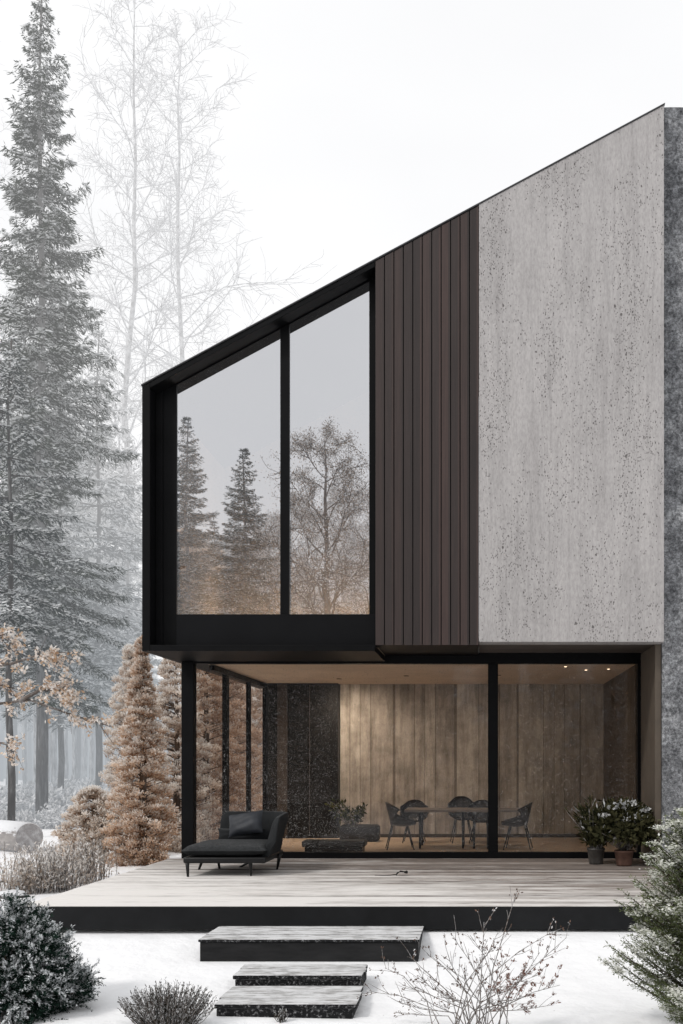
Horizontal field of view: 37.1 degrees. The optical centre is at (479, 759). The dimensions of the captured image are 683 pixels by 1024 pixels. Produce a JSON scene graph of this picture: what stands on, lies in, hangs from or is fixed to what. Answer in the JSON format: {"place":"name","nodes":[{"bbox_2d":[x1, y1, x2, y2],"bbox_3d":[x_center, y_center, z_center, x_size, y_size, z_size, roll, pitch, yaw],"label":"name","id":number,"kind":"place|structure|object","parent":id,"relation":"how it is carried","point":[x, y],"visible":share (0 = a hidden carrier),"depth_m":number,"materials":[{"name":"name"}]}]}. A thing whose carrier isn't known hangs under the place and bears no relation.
{"place":"outdoors","nodes":[
{"label":"outdoors","id":0,"kind":"place"},
{"bbox_2d":[0,889,29,898],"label":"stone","id":1,"kind":"object","parent":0,"point":[13,891],"visible":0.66,"depth_m":13.80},
{"bbox_2d":[0,672,261,781],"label":"hill","id":2,"kind":"structure","parent":0,"point":[19,730],"depth_m":108.21,"materials":[{"name":"white snow"}]},
{"bbox_2d":[0,779,682,1023],"bbox_3d":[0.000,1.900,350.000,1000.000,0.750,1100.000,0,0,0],"label":"snow ground","id":3,"kind":"structure","parent":0,"point":[590,989],"depth_m":8.51,"materials":[{"name":"white snow"}]},
{"bbox_2d":[4,483,27,786],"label":"pine tree","id":4,"kind":"object","parent":3,"relation":"on","point":[24,756],"visible":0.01,"depth_m":51.87,"materials":[{"name":"grey plant"}]},
{"bbox_2d":[0,478,32,783],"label":"spruce tree","id":5,"kind":"object","parent":3,"relation":"on","point":[15,723],"visible":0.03,"depth_m":55.89,"materials":[{"name":"grey plant"}]},
{"bbox_2d":[0,685,32,780],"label":"spruce tree","id":6,"kind":"object","parent":3,"relation":"on","point":[29,755],"visible":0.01,"depth_m":69.86,"materials":[{"name":"grey plant"}]},
{"bbox_2d":[0,601,32,781],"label":"spruce tree","id":7,"kind":"object","parent":3,"relation":"on","point":[1,757],"depth_m":75.92,"materials":[{"name":"grey plant"}]},
{"bbox_2d":[0,793,34,813],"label":"frosted shrub","id":8,"kind":"object","parent":3,"relation":"on","point":[26,804],"visible":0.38,"depth_m":30.63,"materials":[{"name":"grey plant"}]},
{"bbox_2d":[0,808,41,820],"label":"frosted shrub","id":9,"kind":"object","parent":3,"relation":"on","point":[4,816],"visible":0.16,"depth_m":27.85,"materials":[{"name":"grey plant"}]},
{"bbox_2d":[0,820,42,851],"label":"fallen log","id":10,"kind":"object","parent":3,"relation":"on","point":[21,834],"visible":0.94,"depth_m":20.61,"materials":[{"name":"white plant"}]},
{"bbox_2d":[0,786,62,799],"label":"frosted shrub","id":11,"kind":"object","parent":3,"relation":"on","point":[3,793],"visible":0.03,"depth_m":33.75,"materials":[{"name":"grey plant"}]},
{"bbox_2d":[0,357,71,784],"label":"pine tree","id":12,"kind":"object","parent":3,"relation":"on","point":[19,581],"visible":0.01,"depth_m":41.93,"materials":[{"name":"grey plant"}]},
{"bbox_2d":[0,271,73,703],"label":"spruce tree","id":13,"kind":"object","parent":3,"relation":"on","point":[1,334],"visible":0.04,"depth_m":34.16,"materials":[{"name":"grey plant"}]},
{"bbox_2d":[0,779,78,792],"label":"frosted shrub","id":14,"kind":"object","parent":3,"relation":"on","point":[28,782],"visible":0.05,"depth_m":37.66,"materials":[{"name":"grey plant"}]},
{"bbox_2d":[0,110,81,545],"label":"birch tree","id":15,"kind":"object","parent":3,"relation":"on","point":[9,217],"visible":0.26,"depth_m":54.18,"materials":[{"name":"plant"}]},
{"bbox_2d":[0,687,81,781],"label":"spruce tree","id":16,"kind":"object","parent":3,"relation":"on","point":[31,731],"depth_m":57.98,"materials":[{"name":"grey plant"}]},
{"bbox_2d":[1,339,91,784],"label":"pine tree","id":17,"kind":"object","parent":3,"relation":"on","point":[35,719],"visible":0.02,"depth_m":39.88,"materials":[{"name":"grey plant"}]},
{"bbox_2d":[0,336,101,820],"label":"spruce tree","id":18,"kind":"object","parent":3,"relation":"on","point":[10,505],"visible":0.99,"depth_m":23.94,"materials":[{"name":"grey plant"}]},
{"bbox_2d":[15,807,88,828],"bbox_3d":[-11.940,1.662,28.008,2.170,0.713,2.077,0,0,42],"label":"frosted shrub","id":19,"kind":"object","parent":3,"relation":"on","point":[52,819],"visible":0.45,"depth_m":27.48,"materials":[{"name":"grey plant"}]},
{"bbox_2d":[0,886,106,1023],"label":"dwarf conifer","id":20,"kind":"object","parent":3,"relation":"on","point":[41,970],"visible":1,"depth_m":7.27,"materials":[{"name":"green plant"}]},
{"bbox_2d":[3,474,104,782],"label":"pine tree","id":21,"kind":"object","parent":3,"relation":"on","point":[49,725],"depth_m":47.00,"materials":[{"name":"grey plant"}]},
{"bbox_2d":[0,839,111,894],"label":"dry grass","id":22,"kind":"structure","parent":3,"relation":"on","point":[55,871],"depth_m":14.49,"materials":[{"name":"plant"}]},
{"bbox_2d":[24,356,96,782],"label":"pine tree","id":23,"kind":"object","parent":3,"relation":"on","point":[53,754],"visible":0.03,"depth_m":43.88,"materials":[{"name":"grey plant"}]},
{"bbox_2d":[16,784,109,807],"bbox_3d":[-13.857,1.417,32.962,3.945,1.296,3.777,0,0,0],"label":"frosted shrub","id":24,"kind":"object","parent":3,"relation":"on","point":[30,794],"visible":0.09,"depth_m":32.72,"materials":[{"name":"grey plant"}]},
{"bbox_2d":[0,623,127,772],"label":"beech tree","id":25,"kind":"object","parent":3,"relation":"on","point":[67,698],"visible":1,"depth_m":14.20,"materials":[{"name":"brown plant"}]},
{"bbox_2d":[27,463,101,782],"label":"pine tree","id":26,"kind":"object","parent":3,"relation":"on","point":[74,751],"visible":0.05,"depth_m":45.91,"materials":[{"name":"grey plant"}]},
{"bbox_2d":[0,379,129,790],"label":"spruce tree","id":27,"kind":"object","parent":3,"relation":"on","point":[62,717],"visible":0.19,"depth_m":35.03,"materials":[{"name":"grey plant"}]},
{"bbox_2d":[0,0,141,813],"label":"spruce tree","id":28,"kind":"object","parent":3,"relation":"on","point":[29,136],"visible":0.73,"depth_m":29.81,"materials":[{"name":"grey plant"}]},
{"bbox_2d":[30,511,111,782],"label":"spruce tree","id":29,"kind":"object","parent":3,"relation":"on","point":[78,751],"visible":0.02,"depth_m":53.95,"materials":[{"name":"grey plant"}]},
{"bbox_2d":[29,775,114,789],"bbox_3d":[-16.276,1.290,40.073,4.154,1.426,4.339,0,0,5],"label":"frosted shrub","id":30,"kind":"object","parent":3,"relation":"on","point":[71,781],"visible":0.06,"depth_m":39.43,"materials":[{"name":"grey plant"}]},
{"bbox_2d":[56,474,90,781],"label":"pine tree","id":31,"kind":"object","parent":3,"relation":"on","point":[66,773],"visible":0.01,"depth_m":49.87,"materials":[{"name":"grey plant"}]},
{"bbox_2d":[40,792,119,813],"bbox_3d":[-12.108,1.509,30.960,3.021,1.037,3.156,0,0,-16],"label":"frosted shrub","id":32,"kind":"object","parent":3,"relation":"on","point":[57,803],"visible":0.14,"depth_m":30.28,"materials":[{"name":"grey plant"}]},
{"bbox_2d":[80,534,92,780],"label":"pine tree","id":33,"kind":"object","parent":3,"relation":"on","point":[81,746],"depth_m":57.99,"materials":[{"name":"grey plant"}]},
{"bbox_2d":[55,832,122,883],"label":"dry grass","id":34,"kind":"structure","parent":3,"relation":"on","point":[92,859],"depth_m":15.57,"materials":[{"name":"plant"}]},
{"bbox_2d":[50,785,129,862],"bbox_3d":[-7.231,1.295,18.797,1.486,1.690,1.599,0,0,-12],"label":"bronze bush","id":35,"kind":"object","parent":3,"relation":"on","point":[93,823],"visible":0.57,"depth_m":18.52,"materials":[{"name":"brown plant"}]},
{"bbox_2d":[32,329,152,787],"bbox_3d":[-14.169,-6.904,37.244,5.082,18.101,6.109,0,0,-45],"label":"spruce tree","id":36,"kind":"object","parent":3,"relation":"on","point":[112,551],"visible":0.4,"depth_m":36.91,"materials":[{"name":"grey plant"}]},
{"bbox_2d":[81,544,103,778],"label":"spruce tree","id":37,"kind":"object","parent":3,"relation":"on","point":[94,751],"depth_m":73.88,"materials":[{"name":"grey plant"}]},
{"bbox_2d":[68,532,131,738],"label":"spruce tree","id":38,"kind":"object","parent":3,"relation":"on","point":[89,724],"depth_m":58.91,"materials":[{"name":"grey plant"}]},
{"bbox_2d":[64,780,137,802],"bbox_3d":[-13.427,1.369,36.013,3.945,1.296,3.777,0,0,21],"label":"frosted shrub","id":39,"kind":"object","parent":3,"relation":"on","point":[92,783],"visible":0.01,"depth_m":35.41,"materials":[{"name":"grey plant"}]},
{"bbox_2d":[71,453,133,778],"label":"pine tree","id":40,"kind":"object","parent":3,"relation":"on","point":[91,755],"visible":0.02,"depth_m":47.95,"materials":[{"name":"grey plant"}]},
{"bbox_2d":[68,434,137,780],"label":"pine tree","id":41,"kind":"object","parent":3,"relation":"on","point":[84,754],"visible":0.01,"depth_m":51.93,"materials":[{"name":"grey plant"}]},
{"bbox_2d":[75,423,138,742],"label":"pine tree","id":42,"kind":"object","parent":3,"relation":"on","point":[102,476],"visible":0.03,"depth_m":50.03,"materials":[{"name":"grey plant"}]},
{"bbox_2d":[77,434,158,780],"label":"pine tree","id":43,"kind":"object","parent":3,"relation":"on","point":[107,759],"visible":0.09,"depth_m":45.95,"materials":[{"name":"grey plant"}]},
{"bbox_2d":[0,0,240,753],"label":"birch tree","id":44,"kind":"object","parent":3,"relation":"on","point":[132,318],"visible":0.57,"depth_m":50.16,"materials":[{"name":"grey plant"}]},
{"bbox_2d":[80,437,167,729],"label":"spruce tree","id":45,"kind":"object","parent":3,"relation":"on","point":[128,477],"visible":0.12,"depth_m":43.83,"materials":[{"name":"grey plant"}]},
{"bbox_2d":[103,445,154,756],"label":"pine tree","id":46,"kind":"object","parent":3,"relation":"on","point":[115,752],"visible":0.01,"depth_m":53.93,"materials":[{"name":"grey plant"}]},
{"bbox_2d":[97,644,163,821],"bbox_3d":[-7.593,-0.217,21.996,1.614,4.735,1.770,0,0,-30],"label":"bronze conifer","id":47,"kind":"object","parent":3,"relation":"on","point":[127,654],"visible":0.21,"depth_m":21.78,"materials":[{"name":"brown plant"}]},
{"bbox_2d":[100,635,180,866],"bbox_3d":[-6.163,-0.071,18.227,1.435,4.436,1.573,0,0,0],"label":"bronze conifer","id":48,"kind":"object","parent":3,"relation":"on","point":[138,845],"visible":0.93,"depth_m":18.03,"materials":[{"name":"brown plant"}]},
{"bbox_2d":[119,557,162,780],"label":"spruce tree","id":49,"kind":"object","parent":3,"relation":"on","point":[140,593],"visible":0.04,"depth_m":57.90,"materials":[{"name":"grey plant"}]},
{"bbox_2d":[150,655,179,744],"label":"spruce tree","id":50,"kind":"object","parent":3,"relation":"on","point":[157,689],"visible":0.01,"depth_m":74.21,"materials":[{"name":"grey plant"}]},
{"bbox_2d":[117,978,217,1023],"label":"heather","id":51,"kind":"object","parent":3,"relation":"on","point":[156,1008],"visible":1,"depth_m":6.98,"materials":[{"name":"grey plant"}]},
{"bbox_2d":[121,658,221,851],"bbox_3d":[-6.380,-0.192,20.710,2.212,4.642,2.018,0,0,0],"label":"bronze conifer","id":52,"kind":"object","parent":3,"relation":"on","point":[168,689],"visible":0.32,"depth_m":20.68,"materials":[{"name":"brown plant"}]},
{"bbox_2d":[34,5,336,777],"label":"birch tree","id":53,"kind":"object","parent":3,"relation":"on","point":[178,226],"visible":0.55,"depth_m":50.91,"materials":[{"name":"grey plant"}]},
{"bbox_2d":[165,669,257,839],"bbox_3d":[-6.046,-0.400,21.985,2.084,5.129,2.156,0,0,19],"label":"bronze conifer","id":54,"kind":"object","parent":3,"relation":"on","point":[205,682],"visible":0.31,"depth_m":21.80,"materials":[{"name":"brown plant"}]},
{"bbox_2d":[170,672,261,810],"bbox_3d":[-7.675,-0.857,28.979,2.463,6.061,2.548,0,0,9],"label":"bronze conifer","id":55,"kind":"object","parent":3,"relation":"on","point":[221,746],"depth_m":28.68,"materials":[{"name":"brown plant"}]},
{"bbox_2d":[197,671,261,833],"bbox_3d":[-6.324,-0.583,25.000,2.352,5.595,2.274,0,0,-31],"label":"bronze conifer","id":56,"kind":"object","parent":3,"relation":"on","point":[237,699],"visible":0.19,"depth_m":24.83,"materials":[{"name":"brown plant"}]},
{"bbox_2d":[210,682,261,810],"bbox_3d":[-6.815,-0.970,29.006,2.646,6.294,2.558,0,0,-21],"label":"bronze conifer","id":57,"kind":"object","parent":3,"relation":"on","point":[257,704],"visible":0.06,"depth_m":28.60,"materials":[{"name":"brown plant"}]},
{"bbox_2d":[273,1007,287,1022],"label":"sprig","id":58,"kind":"object","parent":3,"relation":"on","point":[281,1016],"visible":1,"depth_m":7.24,"materials":[{"name":"grey plant"}]},
{"bbox_2d":[214,986,362,1018],"bbox_3d":[-1.441,1.872,7.665,1.065,0.150,0.610,0,0,0],"label":"plank step","id":59,"kind":"object","parent":3,"relation":"on","point":[335,1002],"visible":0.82,"depth_m":7.44,"materials":[{"name":"grey stone"}]},
{"bbox_2d":[233,964,367,985],"bbox_3d":[-1.461,1.787,8.220,1.054,0.130,0.440,0,0,0],"label":"plank step","id":60,"kind":"object","parent":3,"relation":"on","point":[300,974],"visible":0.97,"depth_m":8.03,"materials":[{"name":"grey stone"}]},
{"bbox_2d":[198,926,423,961],"bbox_3d":[-1.517,1.724,9.231,1.962,0.272,0.742,0,0,0],"label":"entry step","id":61,"kind":"object","parent":3,"relation":"on","point":[292,944],"visible":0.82,"depth_m":8.88,"materials":[{"name":"grey wood"}]},
{"bbox_2d":[23,858,681,929],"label":"wooden deck","id":62,"kind":"structure","parent":3,"relation":"on","point":[437,893],"depth_m":10.34,"materials":[{"name":"grey wood"}]},
{"bbox_2d":[181,811,288,876],"bbox_3d":[-3.036,1.044,12.569,1.138,0.737,1.233,0,0,0],"label":"daybed","id":63,"kind":"object","parent":62,"relation":"on","point":[250,852],"visible":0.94,"depth_m":12.08,"materials":[{"name":"grey fabric"}]},
{"bbox_2d":[218,828,265,838],"bbox_3d":[-3.060,0.960,12.840,0.620,0.168,0.183,0,0,0],"label":"lumbar cushion","id":64,"kind":"object","parent":63,"relation":"on","point":[223,833],"visible":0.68,"depth_m":12.78,"materials":[{"name":"grey fabric"}]},
{"bbox_2d":[228,810,262,837],"bbox_3d":[-3.000,0.815,12.801,0.486,0.353,0.228,0,0,0],"label":"throw pillow","id":65,"kind":"object","parent":63,"relation":"on","point":[246,823],"visible":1,"depth_m":12.73,"materials":[{"name":"fabric"}]},
{"bbox_2d":[377,870,407,875],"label":"dead leaf","id":66,"kind":"object","parent":62,"relation":"on","point":[406,871],"visible":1,"depth_m":12.07,"materials":[{"name":"brown plant"}]},
{"bbox_2d":[565,792,611,864],"bbox_3d":[1.558,0.911,13.440,0.791,0.971,0.503,0,0,-15],"label":"potted plant","id":67,"kind":"object","parent":62,"relation":"on","point":[596,855],"visible":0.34,"depth_m":13.38,"materials":[{"name":"green plant"}]},
{"bbox_2d":[580,797,662,865],"bbox_3d":[1.943,0.935,13.248,1.029,0.924,0.961,0,0,37],"label":"potted plant","id":68,"kind":"object","parent":62,"relation":"on","point":[625,823],"visible":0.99,"depth_m":13.10,"materials":[{"name":"green plant"}]},
{"bbox_2d":[141,103,682,867],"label":"modern house","id":69,"kind":"structure","parent":3,"relation":"on","point":[411,519],"depth_m":13.04,"materials":[{"name":"concrete"}]},
{"bbox_2d":[209,665,267,814],"bbox_3d":[-3.860,0.012,16.245,0.070,2.765,3.710,0,0,0],"label":"side window frame","id":70,"kind":"structure","parent":69,"relation":"in","point":[225,673],"depth_m":16.64,"materials":[{"name":"black metal"}]},
{"bbox_2d":[156,277,374,644],"bbox_3d":[-2.765,-3.913,13.120,2.930,4.865,0.160,0,0,0],"label":"window frame","id":71,"kind":"structure","parent":69,"relation":"in","point":[265,454],"depth_m":13.09,"materials":[{"name":"black metal"}]},
{"bbox_2d":[302,839,366,851],"bbox_3d":[-2.189,1.305,15.100,0.940,0.190,0.400,0,0,0],"label":"bench","id":72,"kind":"object","parent":69,"relation":"on","point":[334,845],"visible":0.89,"depth_m":14.93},
{"bbox_2d":[324,798,379,841],"bbox_3d":[-2.202,1.027,17.223,0.957,0.745,0.500,0,0,0],"label":"planter","id":73,"kind":"object","parent":69,"relation":"on","point":[353,829],"visible":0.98,"depth_m":17.07,"materials":[{"name":"black stone"}]},
{"bbox_2d":[385,802,415,849],"bbox_3d":[-1.258,1.031,15.748,0.469,0.744,0.515,0,0,-8],"label":"dining chair","id":74,"kind":"object","parent":69,"relation":"on","point":[395,819],"visible":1,"depth_m":15.58,"materials":[{"name":"leather"}]},
{"bbox_2d":[400,800,427,842],"bbox_3d":[-1.122,1.042,17.013,0.482,0.720,0.439,0,0,0],"label":"dining chair","id":75,"kind":"object","parent":69,"relation":"on","point":[413,804],"visible":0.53,"depth_m":17.14,"materials":[{"name":"leather"}]},
{"bbox_2d":[447,796,475,842],"bbox_3d":[-0.307,1.012,17.013,0.482,0.783,0.439,0,0,-6],"label":"dining chair","id":76,"kind":"object","parent":69,"relation":"on","point":[460,802],"visible":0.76,"depth_m":17.14,"materials":[{"name":"leather"}]},
{"bbox_2d":[404,808,518,848],"bbox_3d":[-0.275,1.093,16.100,1.837,0.615,0.800,0,0,0],"label":"dining table","id":77,"kind":"object","parent":69,"relation":"on","point":[421,811],"visible":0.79,"depth_m":15.79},
{"bbox_2d":[467,800,487,843],"bbox_3d":[0.018,1.042,16.913,0.482,0.720,0.439,0,0,6],"label":"dining chair","id":78,"kind":"object","parent":69,"relation":"on","point":[480,817],"visible":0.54,"depth_m":17.05,"materials":[{"name":"leather"}]},
{"bbox_2d":[501,802,532,849],"bbox_3d":[0.595,1.031,15.698,0.469,0.744,0.515,0,0,8],"label":"dining chair","id":79,"kind":"object","parent":69,"relation":"on","point":[522,819],"visible":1,"depth_m":15.54,"materials":[{"name":"black wicker"}]},
{"bbox_2d":[357,888,570,1023],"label":"twiggy shrub","id":80,"kind":"object","parent":3,"relation":"on","point":[523,973],"visible":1,"depth_m":6.94,"materials":[{"name":"brown plant"}]},
{"bbox_2d":[598,807,682,1023],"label":"young fir","id":81,"kind":"object","parent":3,"relation":"on","point":[669,916],"visible":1,"depth_m":6.92,"materials":[{"name":"green plant"}]},
{"bbox_2d":[0,0,682,678],"label":"sky","id":82,"kind":"structure","parent":0,"point":[361,128],"materials":[{"name":"white"}]}
]}

